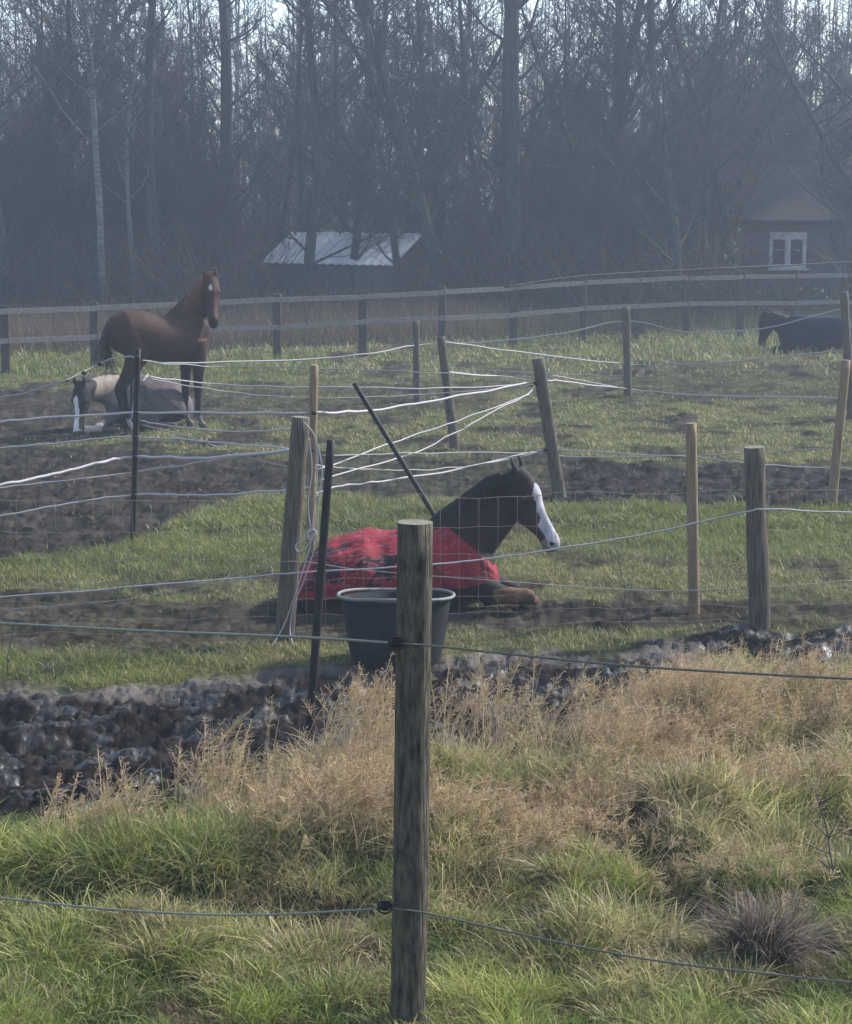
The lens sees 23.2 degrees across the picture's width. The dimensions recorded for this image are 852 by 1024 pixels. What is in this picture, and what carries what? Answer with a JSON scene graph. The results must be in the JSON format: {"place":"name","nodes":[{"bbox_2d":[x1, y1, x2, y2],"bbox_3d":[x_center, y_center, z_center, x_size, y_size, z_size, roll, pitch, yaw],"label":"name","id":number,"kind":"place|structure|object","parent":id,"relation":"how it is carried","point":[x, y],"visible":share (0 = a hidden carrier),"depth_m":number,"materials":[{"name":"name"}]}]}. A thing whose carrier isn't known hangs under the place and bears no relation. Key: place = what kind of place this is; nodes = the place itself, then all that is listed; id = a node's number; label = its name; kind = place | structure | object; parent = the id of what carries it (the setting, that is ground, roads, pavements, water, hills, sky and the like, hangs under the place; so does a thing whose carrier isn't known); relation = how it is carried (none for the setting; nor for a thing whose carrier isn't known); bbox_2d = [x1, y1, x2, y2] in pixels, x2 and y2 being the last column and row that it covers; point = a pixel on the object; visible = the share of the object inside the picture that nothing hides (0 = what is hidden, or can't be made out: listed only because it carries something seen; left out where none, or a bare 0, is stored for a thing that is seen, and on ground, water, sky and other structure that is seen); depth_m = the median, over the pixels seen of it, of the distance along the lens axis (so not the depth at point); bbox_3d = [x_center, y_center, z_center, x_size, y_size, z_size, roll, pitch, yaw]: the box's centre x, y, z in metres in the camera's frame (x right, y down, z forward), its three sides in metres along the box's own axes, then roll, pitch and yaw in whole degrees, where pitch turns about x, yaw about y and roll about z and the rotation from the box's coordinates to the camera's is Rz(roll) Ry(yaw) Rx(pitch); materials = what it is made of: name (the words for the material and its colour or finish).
{"place":"outdoors","nodes":[
{"label":"outdoors","id":0,"kind":"place"},
{"bbox_2d":[0,207,851,1023],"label":"ground","id":1,"kind":"structure","parent":0,"point":[52,745],"depth_m":16.09,"materials":[{"name":"plant"}]},
{"bbox_2d":[0,56,53,187],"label":"bare tree","id":2,"kind":"object","parent":1,"relation":"on","point":[36,88],"visible":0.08,"depth_m":61.84,"materials":[{"name":"brown plant"}]},
{"bbox_2d":[0,118,54,287],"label":"twiggy bush","id":3,"kind":"object","parent":1,"relation":"on","point":[7,222],"visible":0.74,"depth_m":47.70,"materials":[{"name":"brown plant"}]},
{"bbox_2d":[0,70,75,264],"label":"bare tree","id":4,"kind":"object","parent":1,"relation":"on","point":[1,114],"visible":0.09,"depth_m":51.32,"materials":[{"name":"brown plant"}]},
{"bbox_2d":[0,0,90,185],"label":"bare tree","id":5,"kind":"object","parent":1,"relation":"on","point":[11,90],"visible":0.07,"depth_m":67.25,"materials":[{"name":"brown plant"}]},
{"bbox_2d":[1,0,90,235],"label":"bare tree","id":6,"kind":"object","parent":1,"relation":"on","point":[39,48],"visible":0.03,"depth_m":60.16,"materials":[{"name":"brown plant"}]},
{"bbox_2d":[0,141,96,299],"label":"twiggy bush","id":7,"kind":"object","parent":1,"relation":"on","point":[72,192],"visible":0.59,"depth_m":48.70,"materials":[{"name":"brown plant"}]},
{"bbox_2d":[0,1,118,306],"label":"bare tree","id":8,"kind":"object","parent":1,"relation":"on","point":[2,218],"visible":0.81,"depth_m":47.28,"materials":[{"name":"brown plant"}]},
{"bbox_2d":[1,0,140,289],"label":"bare tree","id":9,"kind":"object","parent":1,"relation":"on","point":[65,91],"visible":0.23,"depth_m":50.58,"materials":[{"name":"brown plant"}]},
{"bbox_2d":[0,0,171,312],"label":"bare tree","id":10,"kind":"object","parent":1,"relation":"on","point":[70,164],"visible":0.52,"depth_m":48.65,"materials":[{"name":"brown plant"}]},
{"bbox_2d":[0,0,176,215],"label":"bare tree","id":11,"kind":"object","parent":1,"relation":"on","point":[20,70],"visible":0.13,"depth_m":60.94,"materials":[{"name":"brown plant"}]},
{"bbox_2d":[20,131,157,303],"bbox_3d":[-7.839,-6.730,49.350,3.318,4.745,2.535,1,9,5],"label":"twiggy bush","id":12,"kind":"object","parent":1,"relation":"on","point":[92,199],"visible":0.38,"depth_m":49.10,"materials":[{"name":"brown plant"}]},
{"bbox_2d":[10,0,170,274],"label":"bare tree","id":13,"kind":"object","parent":1,"relation":"on","point":[113,28],"visible":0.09,"depth_m":55.26,"materials":[{"name":"brown plant"}]},
{"bbox_2d":[23,0,158,321],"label":"bare tree","id":14,"kind":"object","parent":1,"relation":"on","point":[90,93],"visible":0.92,"depth_m":45.77,"materials":[{"name":"plant"}]},
{"bbox_2d":[0,0,189,301],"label":"bare tree","id":15,"kind":"object","parent":1,"relation":"on","point":[30,26],"visible":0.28,"depth_m":50.27,"materials":[{"name":"brown plant"}]},
{"bbox_2d":[75,0,169,301],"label":"bare tree","id":16,"kind":"object","parent":1,"relation":"on","point":[127,157],"visible":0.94,"depth_m":46.41,"materials":[{"name":"plant"}]},
{"bbox_2d":[70,369,194,432],"bbox_3d":[-3.690,-1.394,26.002,1.628,0.770,1.003,-6,11,-31],"label":"lying horse","id":17,"kind":"object","parent":1,"relation":"on","point":[158,396],"visible":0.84,"depth_m":25.81},
{"bbox_2d":[51,0,249,312],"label":"bare tree","id":18,"kind":"object","parent":1,"relation":"on","point":[152,201],"visible":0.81,"depth_m":47.33,"materials":[{"name":"brown plant"}]},
{"bbox_2d":[89,268,220,433],"bbox_3d":[-3.314,-1.983,25.498,1.728,1.992,0.637,-6,11,-33],"label":"standing horse","id":19,"kind":"object","parent":1,"relation":"on","point":[179,331],"visible":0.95,"depth_m":25.43},
{"bbox_2d":[74,0,236,240],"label":"bare tree","id":20,"kind":"object","parent":1,"relation":"on","point":[170,34],"visible":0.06,"depth_m":61.55,"materials":[{"name":"brown plant"}]},
{"bbox_2d":[82,102,237,288],"bbox_3d":[-6.392,-7.031,49.440,3.779,5.405,2.887,0,9,2],"label":"twiggy bush","id":21,"kind":"object","parent":1,"relation":"on","point":[163,198],"visible":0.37,"depth_m":49.16,"materials":[{"name":"brown plant"}]},
{"bbox_2d":[75,0,245,260],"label":"bare tree","id":22,"kind":"object","parent":1,"relation":"on","point":[164,57],"visible":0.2,"depth_m":51.80,"materials":[{"name":"brown plant"}]},
{"bbox_2d":[104,15,252,289],"bbox_3d":[-6.592,-8.672,53.501,4.596,8.129,4.886,5,10,30],"label":"bare tree","id":23,"kind":"object","parent":1,"relation":"on","point":[176,62],"visible":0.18,"depth_m":52.47,"materials":[{"name":"brown plant"}]},
{"bbox_2d":[139,0,261,239],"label":"bare tree","id":24,"kind":"object","parent":1,"relation":"on","point":[191,35],"visible":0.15,"depth_m":61.38,"materials":[{"name":"brown plant"}]},
{"bbox_2d":[124,38,283,296],"bbox_3d":[-5.652,-7.993,50.753,4.418,7.349,4.155,-3,10,-20],"label":"bare tree","id":25,"kind":"object","parent":1,"relation":"on","point":[182,130],"visible":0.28,"depth_m":50.60,"materials":[{"name":"brown plant"}]},
{"bbox_2d":[161,148,249,292],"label":"twiggy bush","id":26,"kind":"object","parent":1,"relation":"on","point":[195,248],"visible":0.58,"depth_m":47.95,"materials":[{"name":"brown plant"}]},
{"bbox_2d":[158,117,274,295],"bbox_3d":[-4.928,-6.700,48.251,2.808,4.966,2.985,1,9,6],"label":"twiggy bush","id":27,"kind":"object","parent":1,"relation":"on","point":[225,210],"visible":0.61,"depth_m":48.08,"materials":[{"name":"brown plant"}]},
{"bbox_2d":[175,0,287,233],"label":"bare tree","id":28,"kind":"object","parent":1,"relation":"on","point":[235,22],"visible":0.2,"depth_m":62.82,"materials":[{"name":"brown plant"}]},
{"bbox_2d":[153,0,319,292],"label":"bare tree","id":29,"kind":"object","parent":1,"relation":"on","point":[225,131],"visible":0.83,"depth_m":48.91,"materials":[{"name":"brown plant"}]},
{"bbox_2d":[214,0,356,251],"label":"bare tree","id":30,"kind":"object","parent":1,"relation":"on","point":[290,177],"visible":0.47,"depth_m":52.01,"materials":[{"name":"brown plant"}]},
{"bbox_2d":[233,17,350,268],"bbox_3d":[-4.299,-10.738,64.169,5.370,8.933,5.051,-5,10,-29],"label":"bare tree","id":31,"kind":"object","parent":1,"relation":"on","point":[281,153],"visible":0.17,"depth_m":63.30,"materials":[{"name":"brown plant"}]},
{"bbox_2d":[235,1,361,224],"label":"bare tree","id":32,"kind":"object","parent":1,"relation":"on","point":[291,65],"visible":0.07,"depth_m":77.01,"materials":[{"name":"brown plant"}]},
{"bbox_2d":[245,0,374,248],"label":"bare tree","id":33,"kind":"object","parent":1,"relation":"on","point":[302,203],"visible":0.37,"depth_m":51.23,"materials":[{"name":"brown plant"}]},
{"bbox_2d":[214,0,409,232],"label":"bare tree","id":34,"kind":"object","parent":1,"relation":"on","point":[244,76],"visible":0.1,"depth_m":68.75,"materials":[{"name":"brown plant"}]},
{"bbox_2d":[263,0,374,231],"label":"bare tree","id":35,"kind":"object","parent":1,"relation":"on","point":[287,29],"visible":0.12,"depth_m":63.52,"materials":[{"name":"brown plant"}]},
{"bbox_2d":[304,439,334,750],"bbox_3d":[-0.564,0.587,10.722,0.201,1.935,0.054,0,9,0],"label":"fence stake","id":36,"kind":"object","parent":1,"relation":"on","point":[319,595],"visible":0.76,"depth_m":10.67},
{"bbox_2d":[248,0,420,247],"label":"bare tree","id":37,"kind":"object","parent":1,"relation":"on","point":[335,92],"visible":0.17,"depth_m":53.10,"materials":[{"name":"brown plant"}]},
{"bbox_2d":[206,0,487,302],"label":"bare tree","id":38,"kind":"object","parent":1,"relation":"on","point":[311,221],"visible":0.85,"depth_m":48.52,"materials":[{"name":"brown plant"}]},
{"bbox_2d":[261,232,444,305],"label":"shed","id":39,"kind":"structure","parent":1,"relation":"on","point":[367,266],"depth_m":50.12,"materials":[{"name":"white paint"}]},
{"bbox_2d":[263,0,449,304],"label":"bare tree","id":40,"kind":"object","parent":1,"relation":"on","point":[353,256],"visible":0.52,"depth_m":49.28,"materials":[{"name":"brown plant"}]},
{"bbox_2d":[352,382,434,515],"bbox_3d":[-0.076,-0.208,16.570,1.022,1.668,0.041,0,9,0],"label":"leaning rod","id":41,"kind":"object","parent":1,"relation":"on","point":[393,448],"visible":0.68,"depth_m":16.51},
{"bbox_2d":[294,0,497,307],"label":"bare tree","id":42,"kind":"object","parent":1,"relation":"on","point":[392,220],"visible":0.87,"depth_m":46.72,"materials":[{"name":"brown plant"}]},
{"bbox_2d":[336,588,455,667],"bbox_3d":[-0.191,0.731,13.188,0.758,0.447,0.752,0,4,0],"label":"feed tub","id":43,"kind":"object","parent":1,"relation":"on","point":[371,615],"visible":0.77,"depth_m":12.96,"materials":[{"name":"plastic"}]},
{"bbox_2d":[302,0,498,269],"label":"bare tree","id":44,"kind":"object","parent":1,"relation":"on","point":[438,215],"visible":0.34,"depth_m":50.45,"materials":[{"name":"brown plant"}]},
{"bbox_2d":[344,0,467,227],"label":"bare tree","id":45,"kind":"object","parent":1,"relation":"on","point":[405,5],"visible":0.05,"depth_m":60.27,"materials":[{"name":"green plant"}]},
{"bbox_2d":[289,0,537,308],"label":"bare tree","id":46,"kind":"object","parent":1,"relation":"on","point":[396,125],"visible":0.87,"depth_m":46.98,"materials":[{"name":"grey plant"}]},
{"bbox_2d":[268,455,559,614],"bbox_3d":[-0.093,0.248,14.903,2.097,1.314,1.003,0,9,0],"label":"lying horse","id":47,"kind":"object","parent":1,"relation":"on","point":[498,510],"visible":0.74,"depth_m":14.73},
{"bbox_2d":[0,315,851,740],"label":"grass","id":48,"kind":"structure","parent":1,"relation":"on","point":[612,517],"depth_m":18.66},
{"bbox_2d":[0,189,851,323],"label":"undergrowth","id":49,"kind":"object","parent":1,"relation":"on","point":[119,287],"visible":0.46,"depth_m":46.26,"materials":[{"name":"brown plant"}]},
{"bbox_2d":[0,519,851,1023],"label":"wire fence","id":50,"kind":"object","parent":1,"relation":"on","point":[412,645],"visible":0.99,"depth_m":6.08,"materials":[{"name":"brown wood"}]},
{"bbox_2d":[0,286,851,355],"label":"weeds","id":51,"kind":"object","parent":1,"relation":"on","point":[28,327],"visible":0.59,"depth_m":41.13,"materials":[{"name":"brown plant"}]},
{"bbox_2d":[0,416,851,640],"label":"netting fence","id":52,"kind":"object","parent":1,"relation":"on","point":[758,568],"visible":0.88,"depth_m":13.88,"materials":[{"name":"grey wood"}]},
{"bbox_2d":[271,421,322,645],"bbox_3d":[-0.864,0.210,13.354,0.375,1.540,0.626,0,9,0],"label":"loose rope","id":53,"kind":"object","parent":52,"relation":"hanging from","point":[312,530],"visible":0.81,"depth_m":13.62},
{"bbox_2d":[0,349,851,556],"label":"tape fence","id":54,"kind":"object","parent":1,"relation":"on","point":[551,449],"visible":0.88,"depth_m":17.63,"materials":[{"name":"beige wood"}]},
{"bbox_2d":[0,261,851,372],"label":"rail fence","id":55,"kind":"object","parent":1,"relation":"on","point":[362,321],"visible":0.9,"depth_m":38.20,"materials":[{"name":"grey wood"}]},
{"bbox_2d":[0,0,851,248],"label":"woods","id":56,"kind":"object","parent":1,"relation":"on","point":[235,11],"visible":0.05,"depth_m":94.56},
{"bbox_2d":[392,0,501,244],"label":"bare tree","id":57,"kind":"object","parent":1,"relation":"on","point":[466,32],"visible":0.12,"depth_m":81.10,"materials":[{"name":"brown plant"}]},
{"bbox_2d":[359,0,541,269],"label":"bare tree","id":58,"kind":"object","parent":1,"relation":"on","point":[462,84],"visible":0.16,"depth_m":51.58,"materials":[{"name":"brown plant"}]},
{"bbox_2d":[402,0,499,242],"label":"bare tree","id":59,"kind":"object","parent":1,"relation":"on","point":[444,82],"visible":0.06,"depth_m":68.13,"materials":[{"name":"brown plant"}]},
{"bbox_2d":[444,0,502,239],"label":"bare tree","id":60,"kind":"object","parent":1,"relation":"on","point":[487,26],"visible":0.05,"depth_m":61.59,"materials":[{"name":"brown plant"}]},
{"bbox_2d":[404,0,586,271],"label":"bare tree","id":61,"kind":"object","parent":1,"relation":"on","point":[471,151],"visible":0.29,"depth_m":51.01,"materials":[{"name":"brown plant"}]},
{"bbox_2d":[437,100,556,306],"bbox_3d":[1.820,-6.753,47.263,3.158,5.254,2.971,-1,9,-9],"label":"twiggy bush","id":62,"kind":"object","parent":1,"relation":"on","point":[487,226],"visible":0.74,"depth_m":46.80,"materials":[{"name":"grey plant"}]},
{"bbox_2d":[433,0,571,254],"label":"bare tree","id":63,"kind":"object","parent":1,"relation":"on","point":[484,55],"visible":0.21,"depth_m":53.59,"materials":[{"name":"brown plant"}]},
{"bbox_2d":[160,292,851,449],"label":"tape fence","id":64,"kind":"object","parent":1,"relation":"on","point":[442,342],"visible":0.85,"depth_m":27.41,"materials":[{"name":"grey wood"}]},
{"bbox_2d":[400,0,628,310],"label":"bare tree","id":65,"kind":"object","parent":1,"relation":"on","point":[509,107],"visible":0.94,"depth_m":46.43,"materials":[{"name":"grey plant"}]},
{"bbox_2d":[455,19,612,240],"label":"bare tree","id":66,"kind":"object","parent":1,"relation":"on","point":[557,65],"visible":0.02,"depth_m":73.97,"materials":[{"name":"brown plant"}]},
{"bbox_2d":[482,82,625,304],"bbox_3d":[2.966,-7.158,48.279,4.098,5.861,3.131,-4,10,-25],"label":"twiggy bush","id":67,"kind":"object","parent":1,"relation":"on","point":[550,212],"visible":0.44,"depth_m":48.01,"materials":[{"name":"grey plant"}]},
{"bbox_2d":[476,31,654,243],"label":"bare tree","id":68,"kind":"object","parent":1,"relation":"on","point":[531,75],"visible":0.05,"depth_m":67.43,"materials":[{"name":"brown plant"}]},
{"bbox_2d":[474,0,685,275],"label":"bare tree","id":69,"kind":"object","parent":1,"relation":"on","point":[568,3],"visible":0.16,"depth_m":53.87,"materials":[{"name":"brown plant"}]},
{"bbox_2d":[521,0,643,262],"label":"bare tree","id":70,"kind":"object","parent":1,"relation":"on","point":[565,22],"visible":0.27,"depth_m":51.67,"materials":[{"name":"brown plant"}]},
{"bbox_2d":[536,85,659,301],"bbox_3d":[3.885,-6.937,47.193,2.994,5.605,3.919,4,10,24],"label":"twiggy bush","id":71,"kind":"object","parent":1,"relation":"on","point":[599,223],"visible":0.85,"depth_m":46.82,"materials":[{"name":"grey plant"}]},
{"bbox_2d":[503,0,693,304],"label":"bare tree","id":72,"kind":"object","parent":1,"relation":"on","point":[622,111],"visible":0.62,"depth_m":47.20,"materials":[{"name":"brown plant"}]},
{"bbox_2d":[554,0,688,270],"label":"bare tree","id":73,"kind":"object","parent":1,"relation":"on","point":[614,67],"visible":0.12,"depth_m":51.08,"materials":[{"name":"brown plant"}]},
{"bbox_2d":[491,0,770,287],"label":"bare tree","id":74,"kind":"object","parent":1,"relation":"on","point":[599,58],"visible":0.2,"depth_m":50.53,"materials":[{"name":"brown plant"}]},
{"bbox_2d":[585,101,718,313],"bbox_3d":[5.088,-6.845,47.844,2.805,5.251,3.672,-3,9,-18],"label":"twiggy bush","id":75,"kind":"object","parent":1,"relation":"on","point":[654,201],"visible":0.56,"depth_m":47.48,"materials":[{"name":"brown plant"}]},
{"bbox_2d":[558,0,761,311],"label":"bare tree","id":76,"kind":"object","parent":1,"relation":"on","point":[661,128],"visible":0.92,"depth_m":46.20,"materials":[{"name":"grey plant"}]},
{"bbox_2d":[605,46,716,237],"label":"bare tree","id":77,"kind":"object","parent":1,"relation":"on","point":[652,107],"depth_m":75.54,"materials":[{"name":"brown plant"}]},
{"bbox_2d":[633,147,714,284],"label":"twiggy bush","id":78,"kind":"object","parent":1,"relation":"on","point":[688,247],"visible":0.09,"depth_m":49.30,"materials":[{"name":"brown plant"}]},
{"bbox_2d":[626,1,723,189],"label":"bare tree","id":79,"kind":"object","parent":1,"relation":"on","point":[660,91],"visible":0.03,"depth_m":78.20,"materials":[{"name":"brown plant"}]},
{"bbox_2d":[574,10,795,271],"bbox_3d":[6.676,-8.508,52.379,5.636,8.060,4.305,3,9,18],"label":"bare tree","id":80,"kind":"object","parent":1,"relation":"on","point":[747,154],"visible":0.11,"depth_m":51.69,"materials":[{"name":"brown plant"}]},
{"bbox_2d":[591,0,787,307],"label":"bare tree","id":81,"kind":"object","parent":1,"relation":"on","point":[705,208],"visible":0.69,"depth_m":48.21,"materials":[{"name":"brown plant"}]},
{"bbox_2d":[686,422,699,613],"bbox_3d":[1.891,0.167,14.690,0.135,1.606,0.083,0,9,0],"label":"wooden stake","id":82,"kind":"object","parent":1,"relation":"on","point":[692,499],"visible":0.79,"depth_m":14.64,"materials":[{"name":"beige wood"}]},
{"bbox_2d":[657,134,754,300],"bbox_3d":[6.536,-6.999,49.827,3.250,5.406,3.057,-8,12,-42],"label":"twiggy bush","id":83,"kind":"object","parent":1,"relation":"on","point":[712,211],"visible":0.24,"depth_m":49.39,"materials":[{"name":"brown plant"}]},
{"bbox_2d":[600,0,827,295],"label":"bare tree","id":84,"kind":"object","parent":1,"relation":"on","point":[715,181],"visible":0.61,"depth_m":48.61,"materials":[{"name":"brown plant"}]},
{"bbox_2d":[626,0,827,252],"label":"bare tree","id":85,"kind":"object","parent":1,"relation":"on","point":[749,39],"visible":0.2,"depth_m":53.62,"materials":[{"name":"brown plant"}]},
{"bbox_2d":[652,875,850,973],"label":"grass tussock","id":86,"kind":"object","parent":1,"relation":"on","point":[773,936],"depth_m":6.72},
{"bbox_2d":[679,0,851,163],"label":"bare tree","id":87,"kind":"object","parent":1,"relation":"on","point":[809,125],"visible":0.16,"depth_m":56.13,"materials":[{"name":"brown plant"}]},
{"bbox_2d":[681,0,851,163],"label":"bare tree","id":88,"kind":"object","parent":1,"relation":"on","point":[827,49],"visible":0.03,"depth_m":60.92,"materials":[{"name":"brown plant"}]},
{"bbox_2d":[713,164,851,300],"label":"cottage","id":89,"kind":"structure","parent":1,"relation":"on","point":[780,202],"depth_m":50.64,"materials":[{"name":"tile"}]},
{"bbox_2d":[766,232,808,269],"bbox_3d":[8.819,-6.357,50.582,1.023,0.927,0.190,0,9,0],"label":"window","id":90,"kind":"structure","parent":89,"relation":"in","point":[798,256],"depth_m":50.62,"materials":[{"name":"white paint"}]},
{"bbox_2d":[733,0,851,312],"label":"bare tree","id":91,"kind":"object","parent":1,"relation":"on","point":[842,254],"visible":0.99,"depth_m":45.81,"materials":[{"name":"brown plant"}]},
{"bbox_2d":[748,0,851,297],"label":"bare tree","id":92,"kind":"object","parent":1,"relation":"on","point":[839,90],"visible":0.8,"depth_m":48.60,"materials":[{"name":"brown plant"}]},
{"bbox_2d":[758,307,851,353],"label":"lying horse","id":93,"kind":"object","parent":1,"relation":"on","point":[821,333],"visible":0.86,"depth_m":37.41},
{"bbox_2d":[772,0,837,163],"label":"bare tree","id":94,"kind":"object","parent":1,"relation":"on","point":[809,27],"visible":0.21,"depth_m":56.15,"materials":[{"name":"brown plant"}]},
{"bbox_2d":[792,771,851,897],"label":"bramble","id":95,"kind":"object","parent":1,"relation":"on","point":[832,868],"visible":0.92,"depth_m":7.36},
{"bbox_2d":[793,0,851,163],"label":"bare tree","id":96,"kind":"object","parent":1,"relation":"on","point":[823,82],"visible":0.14,"depth_m":57.05,"materials":[{"name":"brown plant"}]},
{"bbox_2d":[805,117,851,294],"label":"twiggy bush","id":97,"kind":"object","parent":1,"relation":"on","point":[845,205],"visible":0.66,"depth_m":46.90,"materials":[{"name":"brown plant"}]},
{"bbox_2d":[811,53,851,163],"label":"bare tree","id":98,"kind":"object","parent":1,"relation":"on","point":[843,73],"visible":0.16,"depth_m":59.66,"materials":[{"name":"brown plant"}]},
{"bbox_2d":[0,640,851,1023],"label":"bank grass","id":99,"kind":"structure","parent":0,"point":[54,964],"depth_m":7.05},
{"bbox_2d":[0,0,851,206],"label":"sky","id":100,"kind":"structure","parent":0,"point":[275,15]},
{"bbox_2d":[37,625,851,931],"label":"dry grass","id":101,"kind":"structure","parent":0,"point":[353,781],"depth_m":8.40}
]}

